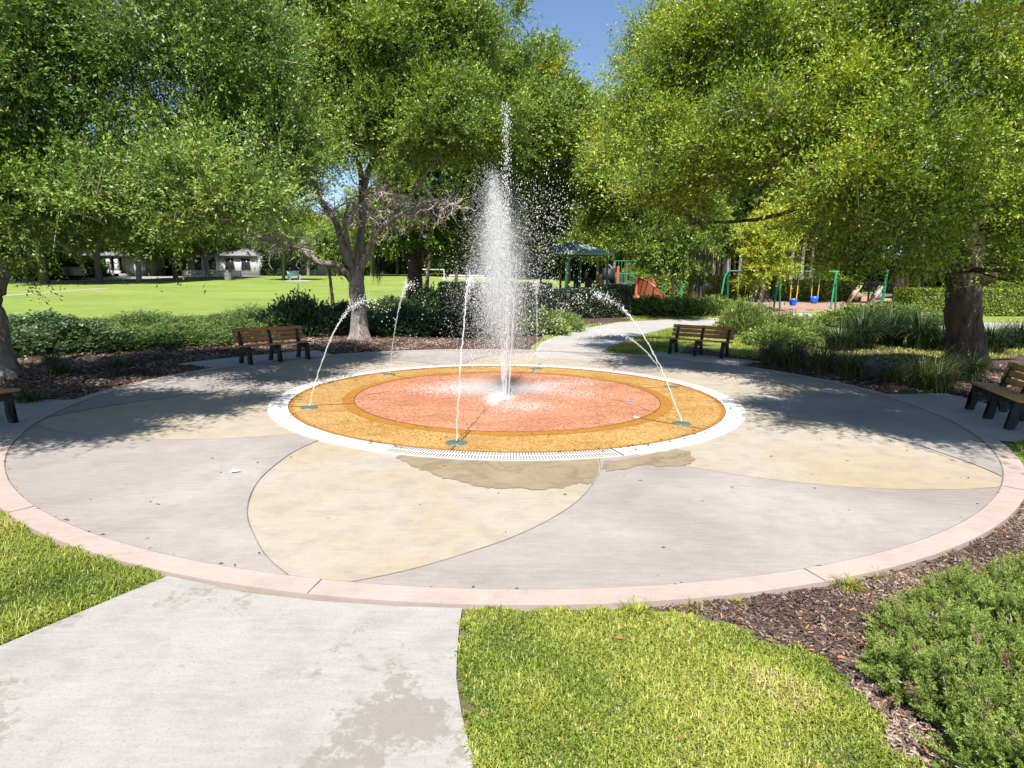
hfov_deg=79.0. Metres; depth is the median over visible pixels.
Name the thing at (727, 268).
pine tree
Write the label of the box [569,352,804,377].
plaza panel
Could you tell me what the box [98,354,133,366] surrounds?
grass tuft
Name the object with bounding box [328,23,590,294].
oak tree
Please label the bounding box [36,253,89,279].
garden shrub
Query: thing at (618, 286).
clipped hedge
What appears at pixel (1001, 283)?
clipped hedge
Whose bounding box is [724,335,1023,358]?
grass
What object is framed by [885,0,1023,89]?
oak tree
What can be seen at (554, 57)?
tree
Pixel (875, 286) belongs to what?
metal fence
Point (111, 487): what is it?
plaza panel
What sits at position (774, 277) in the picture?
garden shrub
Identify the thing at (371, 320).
dark shrub
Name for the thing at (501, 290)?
fountain plume
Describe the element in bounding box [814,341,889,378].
grass tuft
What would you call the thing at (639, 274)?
garden shrub
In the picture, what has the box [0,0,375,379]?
oak tree
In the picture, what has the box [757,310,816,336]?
shrub
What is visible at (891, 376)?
grass tuft
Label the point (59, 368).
grass tuft
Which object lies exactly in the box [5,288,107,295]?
pavement
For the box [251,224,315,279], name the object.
street tree
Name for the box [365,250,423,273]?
thicket bush
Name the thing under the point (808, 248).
street tree
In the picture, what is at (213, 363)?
bench pad
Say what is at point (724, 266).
pine tree
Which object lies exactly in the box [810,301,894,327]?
shrub
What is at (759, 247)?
young tree
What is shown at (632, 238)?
oak tree
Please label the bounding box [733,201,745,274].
pine tree
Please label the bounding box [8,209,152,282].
street tree
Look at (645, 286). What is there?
play structure
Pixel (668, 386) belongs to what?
fountain nozzle
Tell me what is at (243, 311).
juniper shrub
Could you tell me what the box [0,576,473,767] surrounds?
path
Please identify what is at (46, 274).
street tree
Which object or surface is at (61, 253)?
street tree
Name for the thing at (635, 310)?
shrub
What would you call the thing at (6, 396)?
park bench
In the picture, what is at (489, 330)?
dark shrub
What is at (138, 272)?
street tree
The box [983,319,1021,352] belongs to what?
strap leaf clump
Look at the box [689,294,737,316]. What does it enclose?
shrub
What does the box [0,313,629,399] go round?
mulch bed
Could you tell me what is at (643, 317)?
grass
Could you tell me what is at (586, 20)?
sky
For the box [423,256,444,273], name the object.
thicket bush
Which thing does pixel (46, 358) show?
grass tuft
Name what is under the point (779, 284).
swing set
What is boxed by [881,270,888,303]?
green post
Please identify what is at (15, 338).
dark shrub
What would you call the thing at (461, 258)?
slim tree
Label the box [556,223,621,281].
street tree
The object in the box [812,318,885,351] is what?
strap leaf clump
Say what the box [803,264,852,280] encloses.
garden shrub
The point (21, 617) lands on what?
grass
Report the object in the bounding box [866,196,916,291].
street tree
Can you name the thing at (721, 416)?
splash pad band
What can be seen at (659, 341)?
grass
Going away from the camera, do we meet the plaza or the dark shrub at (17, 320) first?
the plaza
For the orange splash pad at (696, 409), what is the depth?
9.16 m
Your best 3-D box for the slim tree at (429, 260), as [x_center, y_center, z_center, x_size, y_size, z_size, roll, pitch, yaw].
[-4.558,-8.249,39.058,5.700,6.742,6.110,5,11,22]
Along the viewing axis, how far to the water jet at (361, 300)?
10.12 m
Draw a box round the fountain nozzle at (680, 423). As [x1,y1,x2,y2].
[672,421,690,425]
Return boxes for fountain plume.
[393,102,622,415]
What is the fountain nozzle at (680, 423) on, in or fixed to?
on the orange splash pad at (696, 409)
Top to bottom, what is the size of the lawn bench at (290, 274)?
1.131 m
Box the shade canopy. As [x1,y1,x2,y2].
[535,241,614,288]
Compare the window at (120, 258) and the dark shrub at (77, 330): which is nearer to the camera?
the dark shrub at (77, 330)
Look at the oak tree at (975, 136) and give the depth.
11.24 m
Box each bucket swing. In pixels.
[789,272,799,305]
[810,273,820,303]
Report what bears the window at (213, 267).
in the white house at (245, 264)
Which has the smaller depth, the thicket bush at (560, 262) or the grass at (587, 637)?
the grass at (587, 637)
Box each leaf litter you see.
[4,350,999,586]
[10,545,123,598]
[272,365,735,453]
[467,605,841,767]
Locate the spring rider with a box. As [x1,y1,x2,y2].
[691,283,712,289]
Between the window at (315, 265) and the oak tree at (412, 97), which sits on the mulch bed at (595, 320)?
the oak tree at (412, 97)
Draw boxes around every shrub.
[6,250,49,280]
[7,307,92,330]
[8,320,98,358]
[11,314,150,354]
[28,249,58,278]
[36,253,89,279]
[49,252,85,264]
[50,251,94,277]
[69,323,190,354]
[76,249,125,277]
[80,316,145,327]
[93,308,213,327]
[120,319,222,348]
[147,318,259,347]
[159,262,178,274]
[183,312,228,323]
[193,313,279,342]
[209,301,271,321]
[235,304,304,335]
[254,283,348,337]
[259,254,292,275]
[304,307,350,335]
[329,299,377,318]
[336,308,422,336]
[340,258,369,273]
[367,294,423,315]
[370,302,439,337]
[400,309,482,336]
[403,278,438,313]
[420,306,493,337]
[444,317,538,338]
[507,303,572,335]
[548,307,587,332]
[620,251,673,285]
[630,299,654,315]
[632,292,689,315]
[659,293,715,316]
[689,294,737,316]
[712,294,779,336]
[734,301,780,332]
[734,320,821,346]
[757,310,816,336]
[768,261,805,279]
[795,313,832,336]
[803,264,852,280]
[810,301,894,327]
[836,263,882,290]
[853,551,1023,767]
[854,298,938,325]
[894,301,943,325]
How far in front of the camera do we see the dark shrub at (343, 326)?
22.64 m
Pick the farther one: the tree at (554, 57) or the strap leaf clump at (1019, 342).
the tree at (554, 57)
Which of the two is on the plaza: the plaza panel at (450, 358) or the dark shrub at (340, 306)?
the plaza panel at (450, 358)
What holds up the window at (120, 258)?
in the white house at (155, 263)
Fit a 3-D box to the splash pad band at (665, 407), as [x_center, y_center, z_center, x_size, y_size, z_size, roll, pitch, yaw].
[-0.081,0.206,11.406,5.876,0.001,5.876,1,10,0]
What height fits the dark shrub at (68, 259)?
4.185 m
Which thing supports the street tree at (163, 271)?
on the lawn at (188, 297)
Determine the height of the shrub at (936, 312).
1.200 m
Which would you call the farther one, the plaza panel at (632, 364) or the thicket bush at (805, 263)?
the thicket bush at (805, 263)
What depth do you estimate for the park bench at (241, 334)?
15.54 m
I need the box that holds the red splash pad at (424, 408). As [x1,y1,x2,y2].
[354,373,659,431]
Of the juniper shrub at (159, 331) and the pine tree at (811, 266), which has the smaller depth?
the juniper shrub at (159, 331)
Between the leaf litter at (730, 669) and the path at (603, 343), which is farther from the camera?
the path at (603, 343)
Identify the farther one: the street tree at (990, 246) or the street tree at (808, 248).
the street tree at (808, 248)
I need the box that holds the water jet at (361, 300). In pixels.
[323,291,400,356]
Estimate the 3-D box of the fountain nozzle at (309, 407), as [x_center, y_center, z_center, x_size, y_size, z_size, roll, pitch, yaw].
[-3.310,0.374,10.124,0.284,0.022,0.284,1,10,0]
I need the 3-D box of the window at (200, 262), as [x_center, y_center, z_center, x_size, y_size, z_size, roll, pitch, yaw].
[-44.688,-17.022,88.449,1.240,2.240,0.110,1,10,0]
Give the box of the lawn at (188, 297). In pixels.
[2,273,1023,767]
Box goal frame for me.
[449,275,483,281]
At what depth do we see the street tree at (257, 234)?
88.88 m
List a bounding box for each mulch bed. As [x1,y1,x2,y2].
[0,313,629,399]
[606,505,1023,761]
[681,341,1023,409]
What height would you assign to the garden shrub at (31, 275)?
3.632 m
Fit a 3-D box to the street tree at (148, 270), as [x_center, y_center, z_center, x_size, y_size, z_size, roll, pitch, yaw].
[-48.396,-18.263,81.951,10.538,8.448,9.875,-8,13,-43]
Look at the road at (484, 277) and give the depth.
93.40 m
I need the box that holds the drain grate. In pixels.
[380,445,623,458]
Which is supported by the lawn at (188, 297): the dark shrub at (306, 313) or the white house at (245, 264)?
the white house at (245, 264)
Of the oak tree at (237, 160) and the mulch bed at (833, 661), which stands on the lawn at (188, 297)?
the mulch bed at (833, 661)
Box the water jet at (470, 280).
[459,265,484,367]
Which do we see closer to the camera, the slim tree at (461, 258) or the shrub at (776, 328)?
the shrub at (776, 328)
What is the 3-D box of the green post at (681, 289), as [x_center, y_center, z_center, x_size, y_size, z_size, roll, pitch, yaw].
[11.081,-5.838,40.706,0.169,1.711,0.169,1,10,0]
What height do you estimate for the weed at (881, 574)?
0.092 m
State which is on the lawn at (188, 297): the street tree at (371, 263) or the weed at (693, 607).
the street tree at (371, 263)
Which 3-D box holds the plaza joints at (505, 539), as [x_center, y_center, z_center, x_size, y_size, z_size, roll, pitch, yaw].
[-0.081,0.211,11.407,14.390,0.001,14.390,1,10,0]
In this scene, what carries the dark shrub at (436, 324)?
on the mulch bed at (595, 320)
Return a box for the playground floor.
[637,295,893,312]
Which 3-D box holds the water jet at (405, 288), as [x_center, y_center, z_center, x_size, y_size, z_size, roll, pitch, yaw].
[-2.211,-1.191,13.106,1.218,2.088,0.290,9,13,40]
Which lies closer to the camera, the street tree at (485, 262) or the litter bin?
the litter bin
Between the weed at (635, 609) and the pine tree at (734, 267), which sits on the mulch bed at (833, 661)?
the weed at (635, 609)
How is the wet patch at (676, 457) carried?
on the plaza panel at (615, 528)
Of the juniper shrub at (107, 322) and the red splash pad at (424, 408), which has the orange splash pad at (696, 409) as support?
the red splash pad at (424, 408)
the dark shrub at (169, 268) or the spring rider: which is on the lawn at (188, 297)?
the dark shrub at (169, 268)
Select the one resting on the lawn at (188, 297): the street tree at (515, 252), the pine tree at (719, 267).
the street tree at (515, 252)
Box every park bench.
[0,388,20,422]
[231,325,312,364]
[666,324,735,358]
[964,362,1023,429]
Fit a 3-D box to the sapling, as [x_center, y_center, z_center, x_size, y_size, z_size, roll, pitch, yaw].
[-10.196,-6.669,34.555,3.944,5.340,3.678,1,10,0]
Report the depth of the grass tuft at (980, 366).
13.83 m
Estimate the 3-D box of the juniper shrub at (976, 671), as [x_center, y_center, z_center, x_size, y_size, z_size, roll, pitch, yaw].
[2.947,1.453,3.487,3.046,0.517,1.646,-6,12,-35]
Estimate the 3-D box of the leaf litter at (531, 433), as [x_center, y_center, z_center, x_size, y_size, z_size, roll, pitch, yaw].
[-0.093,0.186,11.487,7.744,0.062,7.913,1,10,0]
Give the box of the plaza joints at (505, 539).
[4,350,1003,588]
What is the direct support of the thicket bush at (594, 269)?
on the lawn at (188, 297)
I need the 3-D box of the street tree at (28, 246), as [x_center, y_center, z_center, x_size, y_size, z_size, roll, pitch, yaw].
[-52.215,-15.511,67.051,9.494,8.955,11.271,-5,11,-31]
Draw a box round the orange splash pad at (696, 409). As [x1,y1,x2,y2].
[293,366,720,450]
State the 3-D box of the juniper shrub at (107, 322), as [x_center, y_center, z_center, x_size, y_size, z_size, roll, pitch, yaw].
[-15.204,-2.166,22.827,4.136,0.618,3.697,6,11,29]
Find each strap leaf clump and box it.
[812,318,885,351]
[819,306,912,349]
[846,301,938,346]
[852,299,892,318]
[867,302,944,349]
[909,316,984,351]
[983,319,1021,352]
[990,316,1023,349]
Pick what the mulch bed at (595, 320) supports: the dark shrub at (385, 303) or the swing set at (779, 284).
the dark shrub at (385, 303)
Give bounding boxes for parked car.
[62,262,88,278]
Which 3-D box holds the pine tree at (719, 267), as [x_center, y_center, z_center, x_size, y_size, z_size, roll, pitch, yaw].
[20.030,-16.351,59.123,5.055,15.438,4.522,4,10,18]
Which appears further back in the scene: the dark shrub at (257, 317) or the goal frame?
the goal frame
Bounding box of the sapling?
[295,216,354,308]
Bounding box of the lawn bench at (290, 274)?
[287,271,300,279]
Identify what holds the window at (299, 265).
in the white house at (320, 270)
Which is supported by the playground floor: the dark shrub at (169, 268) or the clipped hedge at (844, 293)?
the clipped hedge at (844, 293)
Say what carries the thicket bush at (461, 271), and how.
on the lawn at (188, 297)
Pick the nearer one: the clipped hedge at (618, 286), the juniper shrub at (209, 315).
the juniper shrub at (209, 315)
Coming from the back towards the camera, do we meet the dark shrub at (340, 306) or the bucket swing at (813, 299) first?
the bucket swing at (813, 299)
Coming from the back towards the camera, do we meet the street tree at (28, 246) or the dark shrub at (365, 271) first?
the dark shrub at (365, 271)
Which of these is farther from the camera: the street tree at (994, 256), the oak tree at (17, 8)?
the street tree at (994, 256)
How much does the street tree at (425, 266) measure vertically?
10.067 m
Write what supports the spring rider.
on the playground floor
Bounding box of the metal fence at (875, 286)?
[864,281,892,295]
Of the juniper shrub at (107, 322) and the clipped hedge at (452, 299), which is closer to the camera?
the juniper shrub at (107, 322)
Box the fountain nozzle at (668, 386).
[664,385,677,387]
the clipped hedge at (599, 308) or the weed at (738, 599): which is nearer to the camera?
the weed at (738, 599)
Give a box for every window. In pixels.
[113,257,123,272]
[176,257,182,269]
[193,257,202,272]
[204,257,216,270]
[225,258,234,270]
[240,258,250,270]
[295,261,305,269]
[310,261,317,269]
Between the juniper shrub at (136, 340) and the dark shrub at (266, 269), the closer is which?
the juniper shrub at (136, 340)
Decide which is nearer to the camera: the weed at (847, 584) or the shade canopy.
the weed at (847, 584)
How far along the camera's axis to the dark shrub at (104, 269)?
77.45 m
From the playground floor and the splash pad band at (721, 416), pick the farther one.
the playground floor
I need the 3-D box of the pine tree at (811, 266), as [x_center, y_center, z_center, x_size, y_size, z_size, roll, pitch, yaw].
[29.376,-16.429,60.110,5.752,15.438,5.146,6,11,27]
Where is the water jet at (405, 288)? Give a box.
[394,279,425,329]
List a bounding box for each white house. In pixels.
[82,248,167,276]
[167,244,273,275]
[291,253,338,274]
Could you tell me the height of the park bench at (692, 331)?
0.840 m
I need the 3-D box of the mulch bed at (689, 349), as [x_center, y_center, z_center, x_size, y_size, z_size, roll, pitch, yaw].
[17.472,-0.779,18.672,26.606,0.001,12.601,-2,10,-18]
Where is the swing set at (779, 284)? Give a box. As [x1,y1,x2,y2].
[720,270,841,310]
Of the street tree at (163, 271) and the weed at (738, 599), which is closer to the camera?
the weed at (738, 599)
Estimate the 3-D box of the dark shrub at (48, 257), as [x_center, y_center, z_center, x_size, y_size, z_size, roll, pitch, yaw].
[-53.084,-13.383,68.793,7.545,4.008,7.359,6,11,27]
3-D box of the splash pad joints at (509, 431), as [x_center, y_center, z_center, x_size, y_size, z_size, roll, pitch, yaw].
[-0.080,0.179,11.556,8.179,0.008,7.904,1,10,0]
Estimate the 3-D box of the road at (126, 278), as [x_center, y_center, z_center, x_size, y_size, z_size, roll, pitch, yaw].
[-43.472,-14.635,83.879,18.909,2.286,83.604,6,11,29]
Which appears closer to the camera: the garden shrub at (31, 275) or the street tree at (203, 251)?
the garden shrub at (31, 275)
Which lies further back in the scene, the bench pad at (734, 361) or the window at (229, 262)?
the window at (229, 262)
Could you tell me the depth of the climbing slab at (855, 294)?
44.44 m
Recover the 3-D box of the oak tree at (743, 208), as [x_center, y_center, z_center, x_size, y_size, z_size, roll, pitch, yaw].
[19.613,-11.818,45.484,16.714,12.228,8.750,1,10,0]
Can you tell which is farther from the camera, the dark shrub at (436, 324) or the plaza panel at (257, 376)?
the dark shrub at (436, 324)
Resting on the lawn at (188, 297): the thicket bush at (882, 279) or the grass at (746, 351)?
the thicket bush at (882, 279)
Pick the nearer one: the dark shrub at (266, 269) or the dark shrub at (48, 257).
the dark shrub at (48, 257)
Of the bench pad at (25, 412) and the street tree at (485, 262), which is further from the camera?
the street tree at (485, 262)
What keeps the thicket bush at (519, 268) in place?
on the lawn at (188, 297)
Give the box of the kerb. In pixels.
[0,349,1023,610]
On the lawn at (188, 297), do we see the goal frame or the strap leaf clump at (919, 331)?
the goal frame
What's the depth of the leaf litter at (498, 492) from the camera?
6.49 m
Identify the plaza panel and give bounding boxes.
[5,425,316,574]
[46,360,305,417]
[312,350,535,364]
[354,455,999,588]
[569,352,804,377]
[741,381,1002,475]
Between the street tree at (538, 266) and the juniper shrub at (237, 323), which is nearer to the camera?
the juniper shrub at (237, 323)
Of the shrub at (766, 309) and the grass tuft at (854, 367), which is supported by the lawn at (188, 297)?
the shrub at (766, 309)
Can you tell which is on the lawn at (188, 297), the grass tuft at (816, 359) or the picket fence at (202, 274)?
the picket fence at (202, 274)
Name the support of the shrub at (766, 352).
on the mulch bed at (689, 349)
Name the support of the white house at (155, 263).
on the lawn at (188, 297)
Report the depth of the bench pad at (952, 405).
10.48 m
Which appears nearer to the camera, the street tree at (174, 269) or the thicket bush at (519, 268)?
the street tree at (174, 269)
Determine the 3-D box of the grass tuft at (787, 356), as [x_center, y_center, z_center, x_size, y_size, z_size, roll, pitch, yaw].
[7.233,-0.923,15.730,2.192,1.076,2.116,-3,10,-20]
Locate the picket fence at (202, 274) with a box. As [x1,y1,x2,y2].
[184,270,240,277]
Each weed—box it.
[613,594,658,624]
[676,594,710,615]
[722,596,755,609]
[828,570,870,594]
[870,566,897,581]
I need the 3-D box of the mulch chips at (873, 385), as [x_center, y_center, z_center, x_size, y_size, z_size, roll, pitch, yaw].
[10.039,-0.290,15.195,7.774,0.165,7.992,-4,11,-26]
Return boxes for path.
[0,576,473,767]
[536,313,1021,359]
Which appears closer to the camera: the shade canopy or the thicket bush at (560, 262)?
the shade canopy
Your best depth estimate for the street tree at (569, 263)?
88.19 m
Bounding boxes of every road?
[9,274,341,282]
[442,276,545,279]
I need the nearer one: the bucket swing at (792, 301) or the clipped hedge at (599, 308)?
the clipped hedge at (599, 308)
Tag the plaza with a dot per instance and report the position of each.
(379, 521)
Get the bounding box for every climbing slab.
[846,285,861,303]
[866,286,882,304]
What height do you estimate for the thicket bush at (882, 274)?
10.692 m
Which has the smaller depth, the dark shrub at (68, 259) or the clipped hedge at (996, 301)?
the clipped hedge at (996, 301)
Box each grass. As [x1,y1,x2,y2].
[0,510,166,645]
[451,603,927,767]
[541,314,719,341]
[607,325,745,353]
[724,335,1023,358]
[1014,437,1023,455]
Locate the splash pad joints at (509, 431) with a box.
[269,366,745,453]
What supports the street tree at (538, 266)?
on the lawn at (188, 297)
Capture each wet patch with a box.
[396,455,598,489]
[601,448,694,470]
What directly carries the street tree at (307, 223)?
on the lawn at (188, 297)
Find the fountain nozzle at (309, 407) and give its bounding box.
[300,405,317,408]
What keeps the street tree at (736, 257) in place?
on the lawn at (188, 297)
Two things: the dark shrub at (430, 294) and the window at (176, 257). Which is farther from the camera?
the window at (176, 257)
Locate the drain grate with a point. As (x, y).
(496, 455)
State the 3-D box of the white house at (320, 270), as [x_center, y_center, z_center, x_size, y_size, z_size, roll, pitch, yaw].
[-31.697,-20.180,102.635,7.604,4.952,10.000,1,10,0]
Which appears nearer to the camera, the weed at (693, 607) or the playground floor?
the weed at (693, 607)
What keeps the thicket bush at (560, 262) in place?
on the lawn at (188, 297)
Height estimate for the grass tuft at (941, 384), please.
0.931 m
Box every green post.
[671,279,673,298]
[680,282,682,297]
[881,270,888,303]
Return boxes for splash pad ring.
[267,364,745,460]
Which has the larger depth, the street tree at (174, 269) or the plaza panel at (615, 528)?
the street tree at (174, 269)
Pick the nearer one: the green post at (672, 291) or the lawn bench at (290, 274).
the green post at (672, 291)
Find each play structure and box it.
[559,261,667,299]
[885,272,921,300]
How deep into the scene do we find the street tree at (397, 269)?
107.94 m
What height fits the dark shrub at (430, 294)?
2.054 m
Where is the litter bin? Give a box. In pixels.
[223,269,232,279]
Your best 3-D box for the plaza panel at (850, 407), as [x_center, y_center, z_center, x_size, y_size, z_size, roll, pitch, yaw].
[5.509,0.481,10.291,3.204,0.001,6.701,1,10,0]
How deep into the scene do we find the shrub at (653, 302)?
34.11 m
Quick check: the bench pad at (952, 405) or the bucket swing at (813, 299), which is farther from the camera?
the bucket swing at (813, 299)
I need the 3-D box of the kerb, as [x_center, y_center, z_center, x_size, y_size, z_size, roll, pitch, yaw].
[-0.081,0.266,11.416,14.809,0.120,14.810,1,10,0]
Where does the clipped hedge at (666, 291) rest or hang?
on the playground floor
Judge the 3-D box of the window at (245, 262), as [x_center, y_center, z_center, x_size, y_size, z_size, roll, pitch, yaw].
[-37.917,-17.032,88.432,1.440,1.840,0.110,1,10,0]
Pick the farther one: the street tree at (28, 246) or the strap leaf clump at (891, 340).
the street tree at (28, 246)
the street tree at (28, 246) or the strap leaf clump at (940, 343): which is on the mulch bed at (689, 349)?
the strap leaf clump at (940, 343)
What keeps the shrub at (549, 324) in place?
on the mulch bed at (595, 320)
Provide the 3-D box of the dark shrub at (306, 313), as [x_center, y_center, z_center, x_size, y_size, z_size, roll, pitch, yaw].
[-7.644,-2.638,22.462,3.458,1.985,3.373,-8,13,-41]
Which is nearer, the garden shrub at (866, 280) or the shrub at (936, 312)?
the shrub at (936, 312)
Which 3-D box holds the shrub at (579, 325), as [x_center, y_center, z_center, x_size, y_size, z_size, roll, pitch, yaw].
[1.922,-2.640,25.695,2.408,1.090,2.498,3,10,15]
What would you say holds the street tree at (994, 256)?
on the lawn at (188, 297)
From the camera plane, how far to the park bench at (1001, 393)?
10.04 m
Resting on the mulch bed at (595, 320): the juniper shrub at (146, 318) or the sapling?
the juniper shrub at (146, 318)
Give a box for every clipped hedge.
[437,280,554,318]
[518,286,632,318]
[591,284,635,311]
[640,274,749,299]
[768,279,863,301]
[893,287,1023,316]
[982,280,1023,287]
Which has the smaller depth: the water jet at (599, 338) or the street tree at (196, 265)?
the water jet at (599, 338)
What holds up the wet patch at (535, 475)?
on the plaza
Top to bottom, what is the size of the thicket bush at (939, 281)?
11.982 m
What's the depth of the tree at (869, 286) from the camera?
46.37 m
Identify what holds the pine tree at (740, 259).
on the playground floor
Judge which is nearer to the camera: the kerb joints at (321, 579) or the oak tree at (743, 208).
the kerb joints at (321, 579)
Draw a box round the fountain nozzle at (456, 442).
[445,439,466,445]
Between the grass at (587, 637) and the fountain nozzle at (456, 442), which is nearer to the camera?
the grass at (587, 637)
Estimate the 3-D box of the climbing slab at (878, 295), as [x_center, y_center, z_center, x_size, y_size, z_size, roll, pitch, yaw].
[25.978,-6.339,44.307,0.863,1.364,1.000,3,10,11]
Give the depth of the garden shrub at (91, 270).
75.59 m
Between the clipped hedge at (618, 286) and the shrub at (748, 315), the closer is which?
the shrub at (748, 315)
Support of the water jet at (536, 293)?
on the fountain nozzle
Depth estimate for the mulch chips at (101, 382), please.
15.53 m
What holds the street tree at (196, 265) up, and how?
on the lawn at (188, 297)
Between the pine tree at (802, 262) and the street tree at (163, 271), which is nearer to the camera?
the pine tree at (802, 262)
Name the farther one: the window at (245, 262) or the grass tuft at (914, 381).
the window at (245, 262)
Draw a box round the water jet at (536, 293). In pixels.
[531,280,539,328]
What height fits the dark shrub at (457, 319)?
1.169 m
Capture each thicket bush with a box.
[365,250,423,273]
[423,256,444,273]
[442,251,488,274]
[482,251,530,275]
[522,251,553,276]
[546,256,596,278]
[583,247,625,279]
[694,258,767,275]
[782,251,834,272]
[840,263,915,288]
[874,265,927,287]
[925,264,947,286]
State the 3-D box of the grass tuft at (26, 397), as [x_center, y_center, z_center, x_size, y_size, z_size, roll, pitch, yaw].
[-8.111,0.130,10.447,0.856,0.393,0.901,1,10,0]
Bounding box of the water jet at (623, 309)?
[526,281,658,366]
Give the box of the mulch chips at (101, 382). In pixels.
[0,335,485,399]
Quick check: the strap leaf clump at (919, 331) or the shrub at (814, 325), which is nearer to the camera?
the strap leaf clump at (919, 331)
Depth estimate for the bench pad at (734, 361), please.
17.35 m
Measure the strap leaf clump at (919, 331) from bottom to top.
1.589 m
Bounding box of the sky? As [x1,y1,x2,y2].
[17,0,1021,219]
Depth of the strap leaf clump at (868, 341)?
20.02 m
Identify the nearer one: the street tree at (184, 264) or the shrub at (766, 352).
the shrub at (766, 352)
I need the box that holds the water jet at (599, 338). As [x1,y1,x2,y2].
[530,322,651,377]
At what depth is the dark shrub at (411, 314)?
22.87 m
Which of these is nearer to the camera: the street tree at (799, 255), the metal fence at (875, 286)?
the metal fence at (875, 286)
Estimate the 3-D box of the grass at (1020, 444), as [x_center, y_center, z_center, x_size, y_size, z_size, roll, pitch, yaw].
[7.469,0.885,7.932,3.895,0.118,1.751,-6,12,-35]
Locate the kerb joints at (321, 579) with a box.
[10,486,1023,592]
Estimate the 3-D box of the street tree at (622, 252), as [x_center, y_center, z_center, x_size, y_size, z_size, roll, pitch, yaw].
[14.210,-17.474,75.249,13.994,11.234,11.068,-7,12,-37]
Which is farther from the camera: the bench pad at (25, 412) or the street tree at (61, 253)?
the street tree at (61, 253)
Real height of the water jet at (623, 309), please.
2.085 m
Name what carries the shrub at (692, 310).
on the lawn at (188, 297)
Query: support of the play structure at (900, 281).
on the playground floor
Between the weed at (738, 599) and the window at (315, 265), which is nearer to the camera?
the weed at (738, 599)
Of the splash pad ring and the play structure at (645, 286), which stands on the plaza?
the splash pad ring
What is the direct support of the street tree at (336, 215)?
on the lawn at (188, 297)
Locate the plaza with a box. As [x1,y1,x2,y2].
[36,352,1001,581]
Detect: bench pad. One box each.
[0,399,73,435]
[180,350,330,367]
[643,351,761,364]
[890,393,1023,442]
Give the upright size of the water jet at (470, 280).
2.282 m
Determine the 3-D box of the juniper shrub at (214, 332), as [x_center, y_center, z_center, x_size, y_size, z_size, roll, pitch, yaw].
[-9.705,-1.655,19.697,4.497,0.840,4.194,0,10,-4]
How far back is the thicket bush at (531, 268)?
101.22 m
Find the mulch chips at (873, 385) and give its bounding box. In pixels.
[730,350,1023,409]
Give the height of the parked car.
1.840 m
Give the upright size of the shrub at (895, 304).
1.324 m
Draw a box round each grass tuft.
[9,382,51,405]
[24,352,83,376]
[28,347,77,364]
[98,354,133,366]
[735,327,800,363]
[751,330,841,368]
[775,331,867,374]
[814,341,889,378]
[864,353,925,381]
[873,342,975,388]
[897,347,995,393]
[941,344,1014,381]
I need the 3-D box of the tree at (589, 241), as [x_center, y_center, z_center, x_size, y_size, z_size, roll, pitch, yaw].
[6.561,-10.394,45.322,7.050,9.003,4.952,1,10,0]
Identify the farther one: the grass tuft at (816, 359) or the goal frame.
the goal frame
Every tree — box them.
[0,0,135,123]
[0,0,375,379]
[1,221,62,258]
[4,131,144,283]
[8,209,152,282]
[16,233,106,261]
[96,220,192,281]
[105,240,175,275]
[111,214,230,279]
[149,248,200,275]
[154,250,214,271]
[167,220,249,277]
[194,243,240,273]
[203,0,555,339]
[239,220,291,273]
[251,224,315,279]
[279,203,334,275]
[322,205,345,272]
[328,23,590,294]
[339,217,396,275]
[384,252,398,273]
[387,233,460,285]
[402,257,426,275]
[430,227,493,281]
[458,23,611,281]
[476,247,487,276]
[489,223,540,277]
[524,249,546,277]
[538,206,590,279]
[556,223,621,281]
[562,90,742,306]
[563,0,1023,367]
[565,204,650,267]
[580,203,638,264]
[698,146,893,301]
[712,203,759,273]
[717,251,721,275]
[722,202,726,275]
[726,115,745,275]
[727,196,806,306]
[731,195,748,275]
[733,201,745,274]
[766,245,815,265]
[790,199,854,263]
[799,243,805,279]
[808,247,814,279]
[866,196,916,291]
[867,246,925,301]
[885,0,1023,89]
[984,206,1022,279]
[985,246,1023,280]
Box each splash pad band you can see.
[289,366,724,452]
[342,371,671,434]

